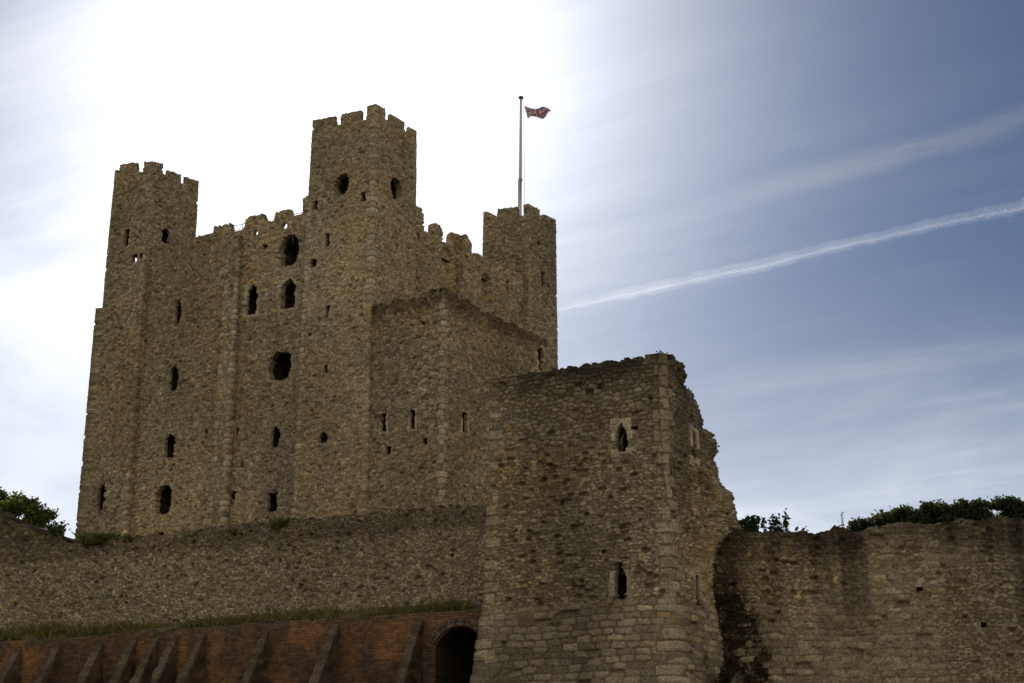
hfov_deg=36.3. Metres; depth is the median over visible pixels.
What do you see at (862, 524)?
evergreen bush
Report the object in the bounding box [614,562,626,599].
window
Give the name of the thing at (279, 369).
window
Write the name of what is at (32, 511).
broadleaf tree
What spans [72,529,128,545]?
grass tuft
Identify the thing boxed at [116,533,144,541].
grass tuft
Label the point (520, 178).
flagpole
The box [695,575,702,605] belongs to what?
window
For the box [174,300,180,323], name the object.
window
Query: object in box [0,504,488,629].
curtain wall
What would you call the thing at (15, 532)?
ruined wall
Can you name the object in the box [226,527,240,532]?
grass tuft
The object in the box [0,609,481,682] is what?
brick wall
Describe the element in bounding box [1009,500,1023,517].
evergreen bush
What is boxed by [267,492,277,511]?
window
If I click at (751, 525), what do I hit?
shrub
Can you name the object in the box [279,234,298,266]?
window
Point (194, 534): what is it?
grass tuft
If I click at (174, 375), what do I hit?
window
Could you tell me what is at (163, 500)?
window
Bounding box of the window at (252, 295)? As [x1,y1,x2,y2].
[245,284,257,315]
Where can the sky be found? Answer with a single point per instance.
(815, 208)
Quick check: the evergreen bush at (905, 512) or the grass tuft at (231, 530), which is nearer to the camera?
the evergreen bush at (905, 512)
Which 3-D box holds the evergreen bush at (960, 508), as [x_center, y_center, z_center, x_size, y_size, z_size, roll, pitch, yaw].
[13.176,5.934,46.911,2.576,2.456,1.901,0,-17,0]
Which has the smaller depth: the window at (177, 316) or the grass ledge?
the grass ledge
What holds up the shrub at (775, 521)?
on the curtain wall at (903, 602)
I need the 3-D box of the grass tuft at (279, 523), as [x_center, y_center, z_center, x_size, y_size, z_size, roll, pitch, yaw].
[-7.518,6.053,51.846,1.258,0.440,1.135,8,-19,-24]
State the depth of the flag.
104.00 m
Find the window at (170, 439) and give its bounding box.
[164,434,175,457]
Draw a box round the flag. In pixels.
[524,106,550,118]
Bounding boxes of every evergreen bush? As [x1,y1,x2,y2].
[846,512,906,531]
[869,503,945,525]
[915,498,986,523]
[965,494,1023,520]
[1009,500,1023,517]
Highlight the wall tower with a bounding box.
[469,353,743,682]
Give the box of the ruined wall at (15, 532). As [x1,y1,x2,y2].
[0,510,80,549]
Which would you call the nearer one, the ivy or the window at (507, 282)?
the ivy
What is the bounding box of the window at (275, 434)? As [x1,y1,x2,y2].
[270,426,280,447]
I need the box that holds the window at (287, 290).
[280,278,295,309]
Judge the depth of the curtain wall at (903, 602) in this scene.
44.08 m
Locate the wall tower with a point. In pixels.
(612, 523)
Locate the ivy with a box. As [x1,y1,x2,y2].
[712,566,775,682]
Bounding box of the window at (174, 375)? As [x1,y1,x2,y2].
[168,367,178,391]
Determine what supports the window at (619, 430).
in the wall tower
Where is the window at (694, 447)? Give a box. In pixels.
[692,431,696,460]
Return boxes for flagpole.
[518,96,524,215]
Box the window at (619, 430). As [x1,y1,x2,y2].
[615,423,627,451]
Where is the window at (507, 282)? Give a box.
[506,280,509,293]
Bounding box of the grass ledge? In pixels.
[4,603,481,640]
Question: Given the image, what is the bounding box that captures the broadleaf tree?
[0,486,70,535]
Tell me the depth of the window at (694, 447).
44.89 m
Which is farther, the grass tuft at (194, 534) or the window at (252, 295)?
the window at (252, 295)
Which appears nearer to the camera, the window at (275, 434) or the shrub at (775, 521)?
the shrub at (775, 521)
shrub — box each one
[739,515,763,532]
[760,508,790,531]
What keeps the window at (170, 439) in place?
in the castle keep
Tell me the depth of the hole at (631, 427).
43.81 m
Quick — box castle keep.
[75,104,557,539]
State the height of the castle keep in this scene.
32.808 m
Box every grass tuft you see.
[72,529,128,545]
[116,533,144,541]
[182,532,200,536]
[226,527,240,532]
[267,516,302,529]
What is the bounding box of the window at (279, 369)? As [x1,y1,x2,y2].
[268,351,291,380]
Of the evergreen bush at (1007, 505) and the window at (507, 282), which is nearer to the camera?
the evergreen bush at (1007, 505)
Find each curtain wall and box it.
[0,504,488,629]
[713,516,1023,682]
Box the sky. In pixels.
[0,0,1023,538]
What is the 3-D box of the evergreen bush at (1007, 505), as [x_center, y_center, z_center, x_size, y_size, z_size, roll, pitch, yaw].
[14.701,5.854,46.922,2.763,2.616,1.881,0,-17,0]
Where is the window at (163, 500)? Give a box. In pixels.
[155,484,171,514]

